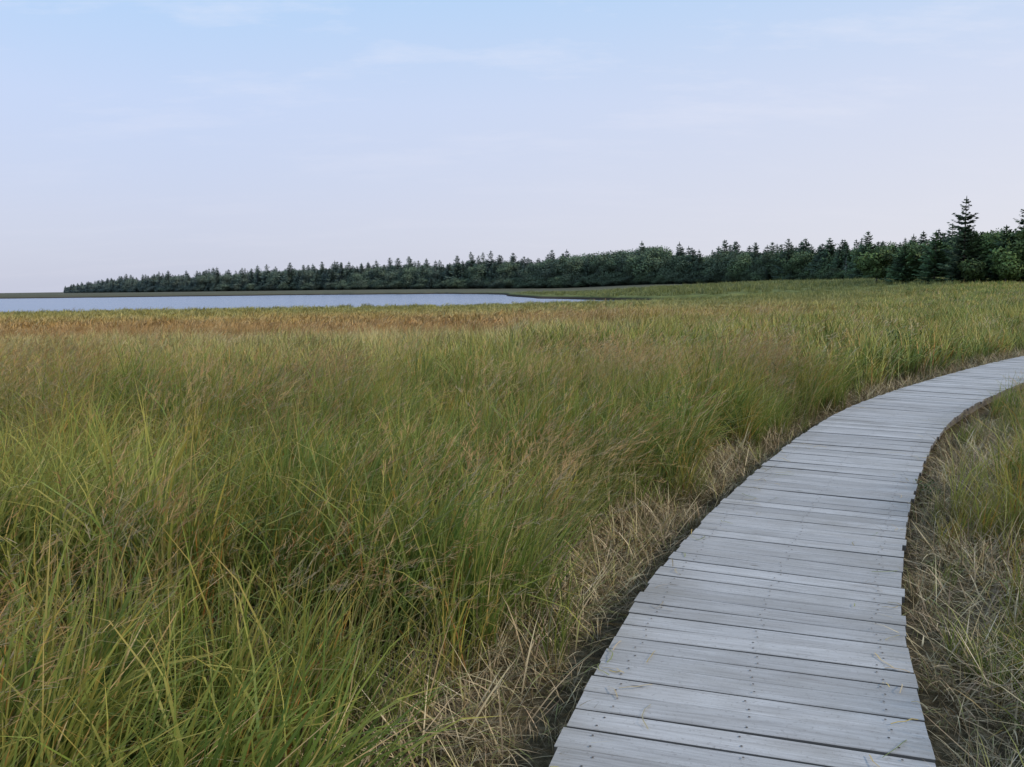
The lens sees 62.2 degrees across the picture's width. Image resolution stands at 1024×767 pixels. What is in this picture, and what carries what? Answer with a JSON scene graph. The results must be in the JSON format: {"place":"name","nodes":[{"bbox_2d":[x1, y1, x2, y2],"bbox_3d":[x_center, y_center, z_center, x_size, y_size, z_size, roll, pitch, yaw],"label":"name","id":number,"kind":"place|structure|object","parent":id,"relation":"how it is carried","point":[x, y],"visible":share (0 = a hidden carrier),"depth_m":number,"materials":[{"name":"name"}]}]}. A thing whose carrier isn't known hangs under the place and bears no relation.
{"place":"outdoors","nodes":[
{"label":"outdoors","id":0,"kind":"place"},
{"bbox_2d":[0,294,620,312],"bbox_3d":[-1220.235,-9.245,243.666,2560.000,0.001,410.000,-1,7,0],"label":"bay water","id":1,"kind":"structure","parent":0,"point":[60,304],"depth_m":161.78,"materials":[{"name":"blue liquid"}]},
{"bbox_2d":[0,282,1023,766],"bbox_3d":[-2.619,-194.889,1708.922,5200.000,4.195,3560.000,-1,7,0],"label":"marsh ground","id":2,"kind":"structure","parent":0,"point":[540,748],"depth_m":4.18,"materials":[{"name":"beige plant"}]},
{"bbox_2d":[0,532,55,618],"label":"leafy weed","id":3,"kind":"object","parent":2,"relation":"on","point":[3,556],"visible":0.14,"depth_m":4.24,"materials":[{"name":"green plant"}]},
{"bbox_2d":[0,309,1023,766],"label":"marsh grass","id":4,"kind":"structure","parent":2,"relation":"on","point":[124,497],"depth_m":4.39,"materials":[{"name":"green plant"}]},
{"bbox_2d":[0,295,1023,393],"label":"marsh grass","id":5,"kind":"structure","parent":2,"relation":"on","point":[957,332],"depth_m":19.71,"materials":[{"name":"green plant"}]},
{"bbox_2d":[63,224,1023,292],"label":"distant forest","id":6,"kind":"object","parent":2,"relation":"on","point":[643,265],"visible":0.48,"depth_m":340.89,"materials":[{"name":"green plant"}]},
{"bbox_2d":[660,396,712,419],"bbox_3d":[1.815,0.411,8.940,0.694,0.639,0.454,0,7,6],"label":"leafy weed","id":7,"kind":"object","parent":2,"relation":"on","point":[679,401],"visible":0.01,"depth_m":8.87,"materials":[{"name":"green plant"}]},
{"bbox_2d":[760,372,794,404],"bbox_3d":[3.695,0.117,11.829,0.534,0.635,0.678,1,7,11],"label":"leafy weed","id":8,"kind":"object","parent":2,"relation":"on","point":[780,385],"visible":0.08,"depth_m":11.78,"materials":[{"name":"green plant"}]},
{"bbox_2d":[549,356,1023,766],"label":"boardwalk","id":9,"kind":"structure","parent":2,"relation":"on","point":[763,636],"depth_m":4.01,"materials":[{"name":"grey wood"}]},
{"bbox_2d":[550,361,1009,766],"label":"loose straw","id":10,"kind":"object","parent":9,"relation":"on","point":[854,605],"visible":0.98,"depth_m":3.64,"materials":[{"name":"beige plant"}]},
{"bbox_2d":[854,248,896,282],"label":"broadleaf tree","id":11,"kind":"object","parent":2,"relation":"on","point":[873,264],"visible":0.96,"depth_m":121.85,"materials":[{"name":"green plant"}]},
{"bbox_2d":[886,325,916,352],"bbox_3d":[8.166,-0.811,17.841,0.627,0.813,0.605,6,9,45],"label":"leafy weed","id":12,"kind":"object","parent":2,"relation":"on","point":[909,336],"visible":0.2,"depth_m":17.74,"materials":[{"name":"green plant"}]},
{"bbox_2d":[881,245,922,283],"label":"spruce tree","id":13,"kind":"object","parent":2,"relation":"on","point":[904,267],"visible":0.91,"depth_m":115.56,"materials":[{"name":"green plant"}]},
{"bbox_2d":[886,243,941,280],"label":"broadleaf tree","id":14,"kind":"object","parent":2,"relation":"on","point":[918,254],"visible":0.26,"depth_m":117.83,"materials":[{"name":"green plant"}]},
{"bbox_2d":[912,320,934,337],"bbox_3d":[9.349,-1.028,19.236,0.828,0.904,0.596,-7,9,-42],"label":"leafy weed","id":15,"kind":"object","parent":2,"relation":"on","point":[920,330],"visible":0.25,"depth_m":19.27,"materials":[{"name":"green plant"}]},
{"bbox_2d":[911,230,957,283],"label":"spruce tree","id":16,"kind":"object","parent":2,"relation":"on","point":[934,256],"visible":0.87,"depth_m":111.59,"materials":[{"name":"green plant"}]},
{"bbox_2d":[915,477,954,507],"bbox_3d":[3.274,0.828,6.553,0.284,0.228,0.375,-2,7,-14],"label":"leafy weed","id":17,"kind":"object","parent":2,"relation":"on","point":[938,490],"visible":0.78,"depth_m":6.56,"materials":[{"name":"green plant"}]},
{"bbox_2d":[936,196,989,282],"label":"spruce tree","id":18,"kind":"object","parent":2,"relation":"on","point":[965,243],"visible":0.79,"depth_m":108.30,"materials":[{"name":"green plant"}]},
{"bbox_2d":[943,231,985,277],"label":"spruce tree","id":19,"kind":"object","parent":2,"relation":"on","point":[947,276],"visible":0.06,"depth_m":114.64,"materials":[{"name":"green plant"}]},
{"bbox_2d":[950,230,993,281],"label":"spruce tree","id":20,"kind":"object","parent":2,"relation":"on","point":[978,244],"visible":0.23,"depth_m":110.20,"materials":[{"name":"green plant"}]},
{"bbox_2d":[982,225,1023,282],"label":"spruce tree","id":21,"kind":"object","parent":2,"relation":"on","point":[1004,246],"visible":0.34,"depth_m":108.64,"materials":[{"name":"green plant"}]},
{"bbox_2d":[989,245,1023,282],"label":"broadleaf tree","id":22,"kind":"object","parent":2,"relation":"on","point":[1006,266],"visible":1,"depth_m":104.05,"materials":[{"name":"green plant"}]},
{"bbox_2d":[1000,226,1023,259],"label":"broadleaf tree","id":23,"kind":"object","parent":2,"relation":"on","point":[1018,239],"visible":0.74,"depth_m":106.04,"materials":[{"name":"green plant"}]},
{"bbox_2d":[1011,209,1023,282],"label":"spruce tree","id":24,"kind":"object","parent":2,"relation":"on","point":[1021,223],"visible":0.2,"depth_m":109.38,"materials":[{"name":"green plant"}]},
{"bbox_2d":[0,277,1023,334],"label":"marsh meadow","id":25,"kind":"structure","parent":0,"point":[972,294],"depth_m":59.26,"materials":[{"name":"green plant"}]},
{"bbox_2d":[957,258,985,282],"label":"broadleaf tree","id":26,"kind":"object","parent":25,"relation":"on","point":[972,270],"visible":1,"depth_m":105.57,"materials":[{"name":"green plant"}]},
{"bbox_2d":[0,0,1023,292],"label":"sky","id":27,"kind":"structure","parent":0,"point":[138,137],"materials":[{"name":"blue"}]}
]}

